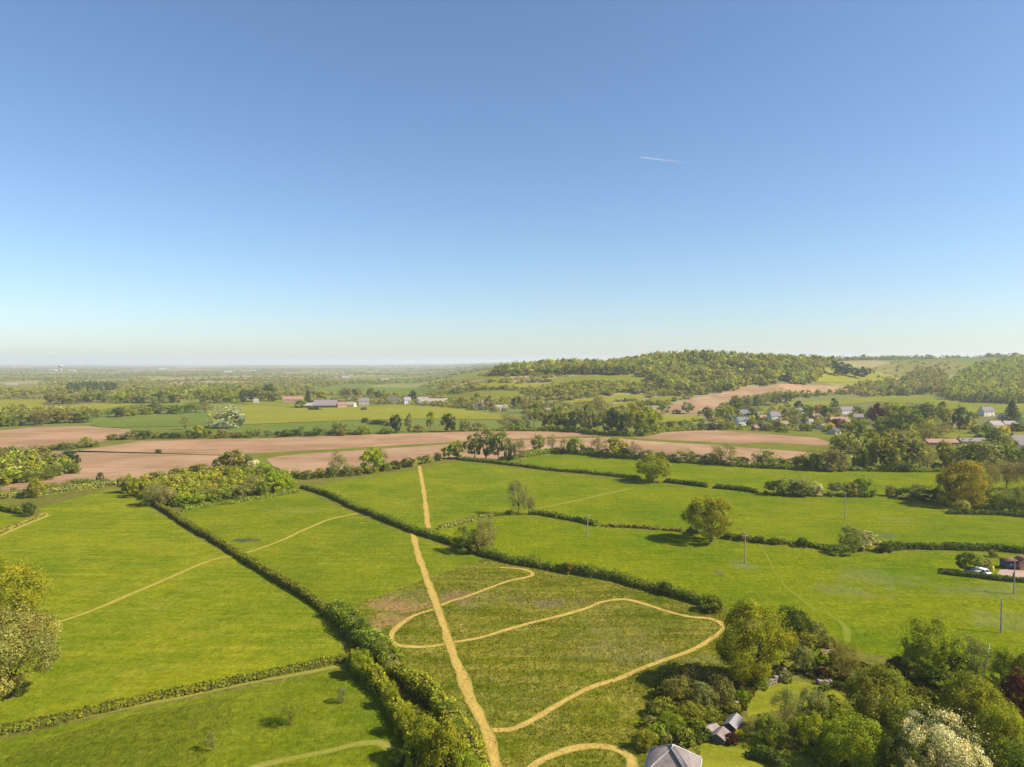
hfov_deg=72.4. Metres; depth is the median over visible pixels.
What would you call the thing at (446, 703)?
bush
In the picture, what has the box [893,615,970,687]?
broadleaf tree
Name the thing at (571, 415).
broadleaf tree
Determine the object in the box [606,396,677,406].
distant field
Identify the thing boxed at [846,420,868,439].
broadleaf tree
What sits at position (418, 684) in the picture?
hedge
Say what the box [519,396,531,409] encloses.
budding tree
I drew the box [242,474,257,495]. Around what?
budding tree
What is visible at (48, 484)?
bush
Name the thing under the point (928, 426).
budding tree
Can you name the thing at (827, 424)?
bush
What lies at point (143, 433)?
broadleaf tree
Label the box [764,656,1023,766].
garden undergrowth
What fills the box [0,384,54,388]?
distant field
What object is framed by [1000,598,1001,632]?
utility pole
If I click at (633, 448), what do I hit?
budding tree
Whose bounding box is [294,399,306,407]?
bush
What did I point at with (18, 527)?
path
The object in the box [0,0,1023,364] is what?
sky
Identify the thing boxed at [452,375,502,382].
distant field
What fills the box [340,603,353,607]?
bush
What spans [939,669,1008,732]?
broadleaf tree
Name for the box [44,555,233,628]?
path
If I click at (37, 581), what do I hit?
broadleaf tree
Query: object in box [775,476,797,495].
bush
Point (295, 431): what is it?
bush
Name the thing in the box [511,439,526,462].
budding tree
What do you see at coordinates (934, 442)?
house
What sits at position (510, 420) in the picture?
budding tree
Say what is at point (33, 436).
ploughed field
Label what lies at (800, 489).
bush
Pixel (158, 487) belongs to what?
budding tree
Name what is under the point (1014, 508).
bush
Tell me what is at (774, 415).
house
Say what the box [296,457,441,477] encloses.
hedge
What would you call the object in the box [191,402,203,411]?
budding tree
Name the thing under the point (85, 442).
bush
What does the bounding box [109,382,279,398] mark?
plain woodland
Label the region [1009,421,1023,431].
bush
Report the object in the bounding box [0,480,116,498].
hedge
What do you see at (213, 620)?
pasture
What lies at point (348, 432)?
bush
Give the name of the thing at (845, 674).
bush
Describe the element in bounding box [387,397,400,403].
house
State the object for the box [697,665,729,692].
bush
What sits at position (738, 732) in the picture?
bush
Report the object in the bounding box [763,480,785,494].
bush
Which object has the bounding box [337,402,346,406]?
barn
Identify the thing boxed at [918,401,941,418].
broadleaf tree
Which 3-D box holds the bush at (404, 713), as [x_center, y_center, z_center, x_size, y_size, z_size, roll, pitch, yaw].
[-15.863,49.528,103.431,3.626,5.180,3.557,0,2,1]
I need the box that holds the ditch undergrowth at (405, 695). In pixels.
[347,638,454,766]
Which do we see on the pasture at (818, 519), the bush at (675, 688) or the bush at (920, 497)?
the bush at (920, 497)
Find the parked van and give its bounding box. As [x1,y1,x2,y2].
[974,566,990,573]
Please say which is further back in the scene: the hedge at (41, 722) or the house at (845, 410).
the house at (845, 410)
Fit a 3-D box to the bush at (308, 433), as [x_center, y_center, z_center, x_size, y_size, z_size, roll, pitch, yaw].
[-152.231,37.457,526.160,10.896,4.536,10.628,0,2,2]
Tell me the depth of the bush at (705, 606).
154.31 m
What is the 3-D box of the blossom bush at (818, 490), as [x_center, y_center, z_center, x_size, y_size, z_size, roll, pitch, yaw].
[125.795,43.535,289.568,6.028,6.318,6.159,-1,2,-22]
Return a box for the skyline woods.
[829,352,1020,360]
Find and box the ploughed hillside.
[655,384,848,413]
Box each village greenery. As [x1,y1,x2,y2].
[692,402,870,431]
[872,408,976,440]
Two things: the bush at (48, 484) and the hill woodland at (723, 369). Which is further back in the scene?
the hill woodland at (723, 369)
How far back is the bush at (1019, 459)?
345.65 m
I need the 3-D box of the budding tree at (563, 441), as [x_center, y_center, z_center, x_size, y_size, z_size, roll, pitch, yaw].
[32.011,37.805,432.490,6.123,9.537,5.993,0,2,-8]
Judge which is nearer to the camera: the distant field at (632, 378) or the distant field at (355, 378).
the distant field at (632, 378)
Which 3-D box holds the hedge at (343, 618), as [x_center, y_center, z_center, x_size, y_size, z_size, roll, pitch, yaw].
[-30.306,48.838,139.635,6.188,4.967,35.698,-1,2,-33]
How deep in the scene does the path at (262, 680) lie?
119.32 m
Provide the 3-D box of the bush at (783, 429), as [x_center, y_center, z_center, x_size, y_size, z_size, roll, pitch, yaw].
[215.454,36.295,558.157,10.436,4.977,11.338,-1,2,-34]
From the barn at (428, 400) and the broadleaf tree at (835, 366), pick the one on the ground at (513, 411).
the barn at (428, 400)
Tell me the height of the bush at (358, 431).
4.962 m
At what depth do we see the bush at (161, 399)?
938.40 m
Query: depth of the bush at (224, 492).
279.91 m
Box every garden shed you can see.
[700,723,719,731]
[710,726,729,744]
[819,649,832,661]
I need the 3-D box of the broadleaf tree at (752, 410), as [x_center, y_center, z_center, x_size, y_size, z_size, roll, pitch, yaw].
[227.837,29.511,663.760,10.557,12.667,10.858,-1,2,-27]
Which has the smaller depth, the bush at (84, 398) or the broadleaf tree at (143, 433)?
the broadleaf tree at (143, 433)
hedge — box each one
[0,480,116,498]
[0,502,26,514]
[0,512,47,533]
[0,653,347,735]
[146,499,326,611]
[179,488,299,511]
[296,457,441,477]
[299,483,457,545]
[318,598,406,670]
[345,647,426,766]
[385,661,489,766]
[436,510,514,529]
[453,540,725,609]
[455,456,641,479]
[497,424,700,436]
[498,448,799,469]
[527,508,599,525]
[599,522,688,532]
[663,478,710,487]
[678,728,713,748]
[712,483,758,492]
[721,533,837,550]
[745,744,793,766]
[800,464,1022,472]
[804,666,831,677]
[880,540,1023,553]
[939,568,1023,582]
[946,509,1023,517]
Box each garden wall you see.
[763,675,779,685]
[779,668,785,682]
[816,679,831,684]
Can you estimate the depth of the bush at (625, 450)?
403.21 m
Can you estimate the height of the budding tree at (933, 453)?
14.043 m
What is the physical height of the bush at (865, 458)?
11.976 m
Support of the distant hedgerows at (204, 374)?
on the ground at (513, 411)
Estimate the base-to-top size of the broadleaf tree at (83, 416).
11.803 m
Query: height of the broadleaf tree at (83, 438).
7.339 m
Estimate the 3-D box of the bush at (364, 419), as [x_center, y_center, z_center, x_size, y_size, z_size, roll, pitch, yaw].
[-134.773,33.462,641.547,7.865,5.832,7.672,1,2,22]
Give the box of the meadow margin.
[0,458,1023,766]
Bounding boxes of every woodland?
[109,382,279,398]
[481,348,837,393]
[528,379,693,397]
[941,354,1023,403]
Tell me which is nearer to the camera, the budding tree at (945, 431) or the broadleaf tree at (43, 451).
the broadleaf tree at (43, 451)
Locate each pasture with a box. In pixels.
[0,489,346,724]
[0,510,34,528]
[0,667,404,766]
[179,491,482,605]
[304,461,539,529]
[313,468,1023,553]
[435,515,1023,689]
[491,454,1023,500]
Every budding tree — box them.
[18,470,36,481]
[22,410,40,424]
[24,444,41,452]
[29,413,42,424]
[30,410,51,424]
[38,469,58,479]
[47,465,63,473]
[79,406,100,421]
[131,430,140,438]
[141,480,170,502]
[154,403,165,413]
[175,404,191,412]
[180,416,188,428]
[184,401,196,412]
[184,429,192,438]
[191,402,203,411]
[196,485,216,494]
[199,402,212,411]
[204,731,216,749]
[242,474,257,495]
[276,695,302,724]
[297,426,304,434]
[328,449,347,473]
[336,687,348,701]
[379,447,387,468]
[474,517,497,546]
[496,413,521,427]
[506,478,529,514]
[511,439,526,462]
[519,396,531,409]
[519,408,534,427]
[519,493,536,511]
[547,433,556,447]
[559,438,566,449]
[588,435,607,449]
[591,395,606,429]
[627,441,641,455]
[709,442,738,460]
[750,452,758,463]
[760,392,770,405]
[769,686,804,733]
[786,714,801,743]
[787,407,801,429]
[829,639,860,675]
[914,420,937,438]
[917,444,939,467]
[930,421,951,438]
[956,631,997,678]
[971,463,1003,487]
[990,459,1022,487]
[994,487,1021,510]
[1004,459,1023,480]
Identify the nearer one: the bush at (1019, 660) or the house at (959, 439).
the bush at (1019, 660)
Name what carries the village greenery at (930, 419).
on the ground at (513, 411)
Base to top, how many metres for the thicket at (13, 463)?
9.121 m
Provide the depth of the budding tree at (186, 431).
509.76 m
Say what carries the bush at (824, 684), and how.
on the lawn at (760, 701)
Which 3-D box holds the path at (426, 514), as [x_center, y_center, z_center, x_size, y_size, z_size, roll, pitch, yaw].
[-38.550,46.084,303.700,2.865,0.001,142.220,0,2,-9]
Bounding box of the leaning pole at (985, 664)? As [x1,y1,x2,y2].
[981,644,989,679]
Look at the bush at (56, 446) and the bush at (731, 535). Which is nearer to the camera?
the bush at (731, 535)
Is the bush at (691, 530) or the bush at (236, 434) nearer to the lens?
the bush at (691, 530)
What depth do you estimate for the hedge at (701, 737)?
100.92 m
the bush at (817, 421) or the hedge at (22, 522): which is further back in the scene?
the bush at (817, 421)
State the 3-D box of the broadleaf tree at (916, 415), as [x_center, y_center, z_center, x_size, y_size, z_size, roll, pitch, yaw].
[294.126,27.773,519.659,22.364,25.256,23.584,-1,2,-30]
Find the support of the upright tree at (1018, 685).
on the meadow margin
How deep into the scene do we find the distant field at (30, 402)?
956.87 m
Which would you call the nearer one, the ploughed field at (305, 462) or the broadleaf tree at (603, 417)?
the ploughed field at (305, 462)
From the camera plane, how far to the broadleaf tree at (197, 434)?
510.64 m
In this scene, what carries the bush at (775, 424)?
on the ground at (513, 411)
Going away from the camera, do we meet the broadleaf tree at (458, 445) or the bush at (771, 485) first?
the bush at (771, 485)
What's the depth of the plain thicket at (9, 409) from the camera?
710.25 m
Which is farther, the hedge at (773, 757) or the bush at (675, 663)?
the bush at (675, 663)
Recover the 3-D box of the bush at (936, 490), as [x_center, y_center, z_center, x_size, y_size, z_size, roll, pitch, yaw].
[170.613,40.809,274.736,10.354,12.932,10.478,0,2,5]
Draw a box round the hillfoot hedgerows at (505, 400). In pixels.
[343,366,764,411]
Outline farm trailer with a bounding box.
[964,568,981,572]
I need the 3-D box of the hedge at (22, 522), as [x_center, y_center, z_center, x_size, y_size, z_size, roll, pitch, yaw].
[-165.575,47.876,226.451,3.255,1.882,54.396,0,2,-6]
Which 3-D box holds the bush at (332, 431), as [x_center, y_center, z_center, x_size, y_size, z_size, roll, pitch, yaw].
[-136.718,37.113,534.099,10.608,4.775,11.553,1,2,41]
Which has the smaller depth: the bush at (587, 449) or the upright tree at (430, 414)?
the bush at (587, 449)
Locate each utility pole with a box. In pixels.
[742,535,745,563]
[844,492,845,519]
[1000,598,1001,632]
[1013,558,1014,593]
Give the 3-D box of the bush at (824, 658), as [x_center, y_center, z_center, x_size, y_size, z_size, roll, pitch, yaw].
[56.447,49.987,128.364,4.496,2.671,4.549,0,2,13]
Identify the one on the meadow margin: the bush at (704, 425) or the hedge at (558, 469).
the hedge at (558, 469)
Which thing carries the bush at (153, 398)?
on the ground at (513, 411)
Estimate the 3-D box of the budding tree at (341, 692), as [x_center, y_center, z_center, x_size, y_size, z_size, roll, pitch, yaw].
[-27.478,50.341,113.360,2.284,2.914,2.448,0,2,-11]
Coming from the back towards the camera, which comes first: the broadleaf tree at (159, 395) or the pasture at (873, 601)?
the broadleaf tree at (159, 395)
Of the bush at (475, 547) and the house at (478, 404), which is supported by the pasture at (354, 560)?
the bush at (475, 547)
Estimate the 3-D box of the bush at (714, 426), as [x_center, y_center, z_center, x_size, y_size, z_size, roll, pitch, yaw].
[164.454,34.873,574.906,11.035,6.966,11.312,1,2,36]
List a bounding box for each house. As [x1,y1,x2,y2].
[282,396,302,401]
[359,397,368,404]
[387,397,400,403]
[403,396,410,403]
[474,401,484,408]
[494,404,507,409]
[644,744,701,766]
[734,415,748,424]
[751,423,768,429]
[757,415,766,419]
[767,410,780,420]
[803,419,813,423]
[810,412,821,417]
[816,422,825,429]
[826,415,850,425]
[827,426,840,434]
[837,405,857,413]
[852,412,863,418]
[921,437,958,445]
[956,436,985,444]
[977,406,994,415]
[983,419,1004,428]
[1001,419,1018,426]
[1006,433,1023,448]
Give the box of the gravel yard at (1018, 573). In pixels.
[997,569,1023,576]
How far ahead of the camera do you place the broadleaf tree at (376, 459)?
347.12 m
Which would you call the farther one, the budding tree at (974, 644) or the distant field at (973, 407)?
the distant field at (973, 407)
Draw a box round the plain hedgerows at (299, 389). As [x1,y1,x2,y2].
[0,372,535,403]
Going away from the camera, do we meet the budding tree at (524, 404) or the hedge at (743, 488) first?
the hedge at (743, 488)
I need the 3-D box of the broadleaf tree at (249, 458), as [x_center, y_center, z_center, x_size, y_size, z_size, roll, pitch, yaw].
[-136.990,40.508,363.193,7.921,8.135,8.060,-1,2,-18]
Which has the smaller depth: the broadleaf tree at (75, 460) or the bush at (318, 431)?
the broadleaf tree at (75, 460)
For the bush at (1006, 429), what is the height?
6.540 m
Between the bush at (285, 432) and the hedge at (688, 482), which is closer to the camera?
the hedge at (688, 482)
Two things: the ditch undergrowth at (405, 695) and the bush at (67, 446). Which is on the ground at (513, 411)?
the bush at (67, 446)
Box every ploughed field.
[0,426,134,450]
[0,452,233,491]
[74,431,606,454]
[267,438,811,472]
[638,430,829,444]
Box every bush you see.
[0,472,15,484]
[4,683,26,696]
[6,414,19,425]
[6,445,19,453]
[14,470,26,482]
[18,501,36,516]
[20,446,34,453]
[33,470,46,479]
[38,411,58,423]
[43,482,52,487]
[49,443,61,449]
[58,442,68,449]
[62,396,74,403]
[63,442,73,449]
[63,461,74,473]
[67,463,80,473]
[68,441,80,448]
[69,478,83,484]
[80,393,88,401]
[80,441,88,447]
[80,478,93,483]
[83,440,94,446]
[101,393,114,401]
[105,433,117,440]
[116,433,125,439]
[123,408,138,415]
[125,431,133,439]
[130,396,144,402]
[135,490,156,505]
[140,406,155,414]
[142,395,157,402]
[146,403,161,412]
[151,433,161,437]
[151,470,167,478]
[156,487,180,504]
[159,395,169,402]
[160,432,172,438]
[167,394,179,402]
[167,403,183,413]
[167,465,186,477]
[169,431,180,437]
[172,493,193,506]
[187,492,204,504]
[189,463,207,471]
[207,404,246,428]
[210,432,219,438]
[210,486,233,500]
[216,428,227,437]
[230,484,246,498]
[232,431,246,437]
[243,428,253,437]
[246,459,260,468]
[253,463,270,474]
[253,479,269,494]
[264,466,280,474]
[273,469,292,479]
[279,475,296,489]
[281,429,292,435]
[290,469,300,477]
[291,429,300,435]
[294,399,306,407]
[301,470,313,479]
[303,430,315,435]
[312,426,321,434]
[312,467,325,477]
[325,466,335,477]
[327,429,336,434]
[330,421,349,431]
[336,427,347,435]
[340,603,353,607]
[341,464,354,475]
[344,428,353,433]
[351,616,372,631]
[353,429,364,434]
[353,466,363,474]
[357,425,371,433]
[361,417,368,422]
[372,420,382,424]
[375,641,390,662]
[379,427,391,433]
[381,462,390,470]
[381,680,398,708]
[388,746,409,766]
[390,460,402,468]
[392,700,415,734]
[400,457,414,466]
[413,424,423,431]
[422,454,431,462]
[433,453,441,460]
[437,700,452,716]
[451,524,476,553]
[452,719,468,744]
[453,705,465,716]
[456,749,484,766]
[458,419,471,430]
[466,534,485,553]
[472,421,485,430]
[551,447,564,453]
[558,419,572,426]
[564,561,573,573]
[581,446,594,450]
[619,447,632,454]
[635,422,649,435]
[635,726,658,752]
[638,449,657,459]
[641,715,658,725]
[645,720,669,743]
[649,695,678,716]
[654,451,667,459]
[656,579,671,594]
[656,662,682,680]
[657,420,665,426]
[657,710,685,737]
[659,732,673,745]
[661,675,694,704]
[665,420,678,427]
[665,658,678,665]
[671,409,680,413]
[673,725,694,746]
[674,448,696,462]
[674,660,707,688]
[676,700,706,723]
[677,419,692,426]
[685,681,719,711]
[687,525,699,533]
[687,716,708,733]
[691,454,704,459]
[694,422,709,429]
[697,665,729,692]
[699,592,725,613]
[701,452,719,464]
[702,704,722,723]
[707,422,718,429]
[710,676,735,706]
[717,421,727,428]
[723,531,733,539]
[725,421,735,428]
[725,454,740,466]
[725,700,740,714]
[725,731,738,745]
[728,670,750,691]
[734,687,749,706]
[735,729,744,738]
[737,532,749,541]
[740,456,749,463]
[747,666,770,689]
[751,712,789,749]
[753,535,764,542]
[754,448,776,463]
[757,641,774,659]
[763,423,773,430]
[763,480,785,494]
[768,456,788,465]
[769,536,782,544]
[770,419,780,428]
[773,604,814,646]
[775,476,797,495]
[776,426,788,431]
[779,670,792,683]
[783,457,801,465]
[786,643,800,658]
[788,710,828,755]
[789,475,816,495]
[793,455,811,466]
[796,537,807,547]
[796,631,818,651]
[798,423,812,430]
[802,451,822,470]
[807,621,829,647]
[808,481,823,495]
[809,648,831,664]
[811,420,825,427]
[816,447,836,471]
[819,681,829,691]
[820,700,862,748]
[821,713,890,766]
[822,636,842,649]
[822,693,841,716]
[823,543,851,555]
[824,422,835,429]
[825,446,848,471]
[827,480,848,495]
[827,644,848,665]
[828,418,845,427]
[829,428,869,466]
[832,680,845,689]
[836,525,867,551]
[838,668,853,679]
[839,422,858,431]
[841,481,860,496]
[849,697,874,724]
[851,405,864,413]
[851,447,872,467]
[851,474,876,496]
[857,530,880,549]
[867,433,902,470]
[871,731,927,766]
[875,540,891,552]
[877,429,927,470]
[879,701,916,747]
[883,485,898,496]
[885,654,910,680]
[894,703,998,766]
[895,487,918,499]
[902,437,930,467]
[904,680,912,688]
[905,695,936,717]
[910,484,925,493]
[913,484,935,501]
[927,670,965,695]
[928,433,940,438]
[930,462,943,468]
[931,475,960,503]
[938,656,978,676]
[939,689,953,704]
[944,453,965,467]
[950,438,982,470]
[955,499,970,510]
[958,673,988,704]
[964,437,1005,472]
[967,425,980,433]
[969,423,1002,438]
[969,496,986,507]
[974,484,996,498]
[974,556,991,569]
[984,503,1004,510]
[984,697,1019,732]
[986,645,1023,685]
[987,489,1010,507]
[988,549,998,556]
[989,678,1007,698]
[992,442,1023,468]
[999,425,1010,432]
[1006,649,1023,681]
[1008,456,1023,474]
[1008,485,1023,512]
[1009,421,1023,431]
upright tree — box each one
[96,471,103,480]
[203,389,215,402]
[238,389,248,401]
[382,389,386,399]
[404,413,412,431]
[426,410,433,427]
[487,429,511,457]
[502,437,515,459]
[528,400,539,425]
[576,402,599,428]
[830,398,838,406]
[859,427,881,462]
[866,406,872,419]
[936,401,949,420]
[950,405,969,430]
[999,668,1023,719]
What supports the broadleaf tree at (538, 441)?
on the ploughed field at (305, 462)
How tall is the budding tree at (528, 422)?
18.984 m
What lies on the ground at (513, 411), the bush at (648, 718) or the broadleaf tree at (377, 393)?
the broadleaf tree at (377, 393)
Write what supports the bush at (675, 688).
on the rough meadow
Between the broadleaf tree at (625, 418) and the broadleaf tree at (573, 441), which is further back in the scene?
the broadleaf tree at (625, 418)
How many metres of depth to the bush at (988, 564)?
185.70 m
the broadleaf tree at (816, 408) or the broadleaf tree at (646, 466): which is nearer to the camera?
the broadleaf tree at (646, 466)
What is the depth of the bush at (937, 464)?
359.36 m
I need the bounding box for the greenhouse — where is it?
[722,713,743,732]
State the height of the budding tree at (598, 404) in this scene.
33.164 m
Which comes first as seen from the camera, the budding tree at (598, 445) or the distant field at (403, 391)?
the budding tree at (598, 445)
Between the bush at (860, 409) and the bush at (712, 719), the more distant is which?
the bush at (860, 409)
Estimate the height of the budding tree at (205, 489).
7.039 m
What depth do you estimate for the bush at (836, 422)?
589.89 m
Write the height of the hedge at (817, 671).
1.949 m
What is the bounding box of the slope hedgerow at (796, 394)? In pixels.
[719,388,851,405]
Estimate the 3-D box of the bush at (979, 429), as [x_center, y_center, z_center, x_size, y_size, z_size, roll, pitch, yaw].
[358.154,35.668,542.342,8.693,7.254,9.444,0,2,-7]
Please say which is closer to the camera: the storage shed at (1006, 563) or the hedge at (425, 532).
the storage shed at (1006, 563)
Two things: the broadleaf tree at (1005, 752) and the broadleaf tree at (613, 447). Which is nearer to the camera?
the broadleaf tree at (1005, 752)
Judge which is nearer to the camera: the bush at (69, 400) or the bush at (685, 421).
the bush at (685, 421)
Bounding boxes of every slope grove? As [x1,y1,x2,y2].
[843,376,900,395]
[879,365,949,395]
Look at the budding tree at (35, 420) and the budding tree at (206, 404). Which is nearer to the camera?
the budding tree at (35, 420)
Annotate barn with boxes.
[302,403,313,407]
[313,400,338,407]
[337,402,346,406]
[347,402,356,406]
[420,398,447,404]
[737,410,751,416]
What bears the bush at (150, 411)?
on the ground at (513, 411)
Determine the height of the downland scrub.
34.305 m
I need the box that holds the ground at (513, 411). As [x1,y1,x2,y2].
[0,358,1023,480]
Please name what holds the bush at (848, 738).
on the meadow margin
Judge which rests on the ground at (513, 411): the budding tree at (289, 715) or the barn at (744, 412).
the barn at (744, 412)
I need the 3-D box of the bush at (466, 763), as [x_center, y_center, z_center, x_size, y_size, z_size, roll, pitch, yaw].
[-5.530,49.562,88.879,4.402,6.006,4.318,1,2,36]
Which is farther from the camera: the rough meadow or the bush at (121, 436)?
the bush at (121, 436)
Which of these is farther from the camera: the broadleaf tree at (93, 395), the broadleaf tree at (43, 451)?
the broadleaf tree at (93, 395)
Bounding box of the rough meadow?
[358,559,759,766]
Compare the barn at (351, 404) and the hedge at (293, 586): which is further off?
the barn at (351, 404)
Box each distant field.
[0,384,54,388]
[0,399,45,406]
[62,404,136,409]
[92,413,207,427]
[137,421,399,435]
[206,404,510,423]
[230,396,300,406]
[313,385,438,397]
[321,377,445,380]
[445,390,526,399]
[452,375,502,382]
[481,382,552,387]
[550,375,647,383]
[564,394,645,403]
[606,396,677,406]
[655,415,702,422]
[760,394,1023,413]
[815,368,896,381]
[870,360,970,376]
[919,423,1023,441]
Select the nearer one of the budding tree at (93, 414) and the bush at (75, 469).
the bush at (75, 469)
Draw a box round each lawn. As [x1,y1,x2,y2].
[700,732,809,766]
[747,680,845,715]
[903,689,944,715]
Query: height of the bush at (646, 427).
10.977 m
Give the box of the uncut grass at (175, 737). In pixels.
[1,699,234,766]
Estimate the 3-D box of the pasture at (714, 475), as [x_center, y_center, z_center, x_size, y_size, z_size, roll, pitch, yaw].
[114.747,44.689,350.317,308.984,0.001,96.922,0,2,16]
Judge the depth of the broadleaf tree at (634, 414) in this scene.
531.61 m
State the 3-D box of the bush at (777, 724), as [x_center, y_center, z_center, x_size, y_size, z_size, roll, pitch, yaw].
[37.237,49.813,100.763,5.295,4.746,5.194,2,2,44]
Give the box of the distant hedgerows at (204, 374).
[0,365,499,381]
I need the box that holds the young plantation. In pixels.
[121,463,284,503]
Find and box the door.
[1007,562,1013,568]
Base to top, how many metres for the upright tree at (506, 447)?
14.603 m
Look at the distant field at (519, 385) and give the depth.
1024.19 m
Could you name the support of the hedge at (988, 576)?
on the pasture at (873, 601)
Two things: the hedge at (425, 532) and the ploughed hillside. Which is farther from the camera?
the ploughed hillside
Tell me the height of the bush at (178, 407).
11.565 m
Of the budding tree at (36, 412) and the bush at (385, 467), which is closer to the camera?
the bush at (385, 467)
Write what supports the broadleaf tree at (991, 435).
on the ground at (513, 411)
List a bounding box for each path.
[0,515,50,535]
[0,663,347,736]
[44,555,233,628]
[246,513,356,552]
[247,740,396,766]
[388,598,725,732]
[410,533,502,766]
[417,466,431,527]
[441,567,534,605]
[526,743,638,766]
[538,489,627,508]
[758,543,851,641]
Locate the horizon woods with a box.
[0,362,511,371]
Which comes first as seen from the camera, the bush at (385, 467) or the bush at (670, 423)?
the bush at (385, 467)
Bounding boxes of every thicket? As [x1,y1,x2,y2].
[0,403,93,422]
[0,447,71,485]
[533,402,662,422]
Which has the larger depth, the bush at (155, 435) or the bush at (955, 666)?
the bush at (155, 435)
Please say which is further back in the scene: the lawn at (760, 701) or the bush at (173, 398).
the bush at (173, 398)
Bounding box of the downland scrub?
[871,360,959,378]
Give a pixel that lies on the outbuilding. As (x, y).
(1020, 558)
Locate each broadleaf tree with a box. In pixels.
[0,414,11,426]
[0,446,9,455]
[0,557,58,628]
[0,598,65,698]
[10,409,30,425]
[26,476,47,497]
[37,445,51,457]
[41,407,62,423]
[43,393,54,401]
[47,452,67,462]
[51,392,65,403]
[56,409,67,421]
[57,450,76,459]
[63,409,75,421]
[65,411,80,422]
[70,395,82,402]
[71,454,81,464]
[74,411,90,422]
[77,436,92,445]
[85,391,97,401]
[96,393,105,401]
[110,395,128,402]
[110,407,124,416]
[116,473,133,491]
[121,395,133,402]
[127,476,148,493]
[128,405,140,413]
[138,430,150,438]
[152,393,166,401]
[163,405,174,413]
[189,432,201,437]
[191,424,204,437]
[194,390,206,402]
[202,429,212,437]
[212,392,222,401]
[212,456,230,467]
[218,388,234,402]
[222,449,245,468]
[228,392,238,400]
[240,454,253,467]
[245,389,258,401]
[253,387,264,399]
[254,429,260,434]
[261,384,275,393]
[263,470,285,491]
[264,391,273,400]
[269,391,280,400]
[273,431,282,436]
[316,390,327,398]
[339,387,351,397]
[350,647,373,676]
[351,388,361,395]
[359,446,385,472]
[366,387,375,395]
[373,390,381,397]
[390,414,401,432]
[406,710,437,758]
[408,390,416,399]
[423,718,469,766]
[439,413,456,431]
[440,445,453,457]
[448,439,463,458]
[456,396,464,402]
[463,432,482,458]
[474,426,496,458]
[483,395,494,406]
[512,396,522,404]
[528,433,544,449]
[536,409,552,426]
[547,406,562,425]
[562,407,584,428]
[566,437,586,450]
[596,412,611,431]
[603,406,622,430]
[605,437,629,454]
[615,413,632,433]
[625,403,647,429]
[633,454,671,481]
[639,407,663,431]
[657,403,670,413]
[680,493,738,541]
[681,402,694,413]
[702,406,713,418]
[709,592,799,686]
[714,405,727,418]
[724,405,733,418]
[728,395,744,409]
[740,395,754,407]
[747,408,757,418]
[751,394,763,407]
[770,392,782,404]
[781,391,793,401]
[789,643,816,671]
[794,400,803,407]
[795,684,829,727]
[800,404,815,414]
[813,404,821,411]
[819,405,831,419]
[829,361,846,375]
[841,363,852,375]
[842,659,915,735]
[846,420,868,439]
[848,367,865,377]
[860,366,870,376]
[866,401,890,430]
[873,416,899,431]
[878,401,911,425]
[892,405,925,431]
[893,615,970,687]
[909,403,923,411]
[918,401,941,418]
[934,459,991,508]
[936,439,954,468]
[938,407,956,421]
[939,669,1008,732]
[955,550,983,569]
[968,411,977,421]
[972,701,1023,763]
[981,433,999,446]
[988,736,1023,766]
[993,435,1018,452]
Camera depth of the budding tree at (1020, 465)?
302.83 m
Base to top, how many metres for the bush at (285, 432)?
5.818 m
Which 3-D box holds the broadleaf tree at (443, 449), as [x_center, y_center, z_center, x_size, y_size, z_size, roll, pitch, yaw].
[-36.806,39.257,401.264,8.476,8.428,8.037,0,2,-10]
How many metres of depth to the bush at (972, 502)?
264.57 m
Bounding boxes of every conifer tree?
[304,389,310,401]
[999,400,1023,423]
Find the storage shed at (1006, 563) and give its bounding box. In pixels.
[999,557,1018,568]
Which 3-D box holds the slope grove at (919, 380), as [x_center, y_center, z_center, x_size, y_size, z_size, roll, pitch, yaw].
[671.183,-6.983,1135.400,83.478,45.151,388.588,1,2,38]
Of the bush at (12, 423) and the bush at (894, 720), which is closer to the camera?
the bush at (894, 720)
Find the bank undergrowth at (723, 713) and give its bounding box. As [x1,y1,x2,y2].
[638,663,757,752]
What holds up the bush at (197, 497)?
on the meadow margin
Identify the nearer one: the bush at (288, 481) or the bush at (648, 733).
the bush at (648, 733)
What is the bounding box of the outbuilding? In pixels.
[1014,554,1023,569]
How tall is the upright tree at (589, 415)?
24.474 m
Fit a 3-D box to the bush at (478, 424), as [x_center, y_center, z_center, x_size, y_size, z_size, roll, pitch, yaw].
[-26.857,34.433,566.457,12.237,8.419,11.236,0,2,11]
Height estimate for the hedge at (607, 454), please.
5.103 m
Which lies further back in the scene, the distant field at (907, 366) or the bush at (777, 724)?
the distant field at (907, 366)
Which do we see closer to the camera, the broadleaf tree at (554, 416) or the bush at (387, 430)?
the bush at (387, 430)
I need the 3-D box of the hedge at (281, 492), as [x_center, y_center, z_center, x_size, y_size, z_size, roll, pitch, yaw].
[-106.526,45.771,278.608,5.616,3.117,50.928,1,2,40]
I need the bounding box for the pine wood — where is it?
[66,380,116,392]
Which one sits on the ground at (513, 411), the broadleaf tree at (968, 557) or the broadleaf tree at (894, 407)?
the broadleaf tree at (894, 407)
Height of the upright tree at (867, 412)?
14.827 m
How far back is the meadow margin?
200.57 m
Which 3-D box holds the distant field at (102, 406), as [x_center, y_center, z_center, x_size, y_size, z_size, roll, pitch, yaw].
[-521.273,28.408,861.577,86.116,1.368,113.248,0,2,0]
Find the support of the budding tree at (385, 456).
on the meadow margin
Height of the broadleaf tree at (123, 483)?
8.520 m

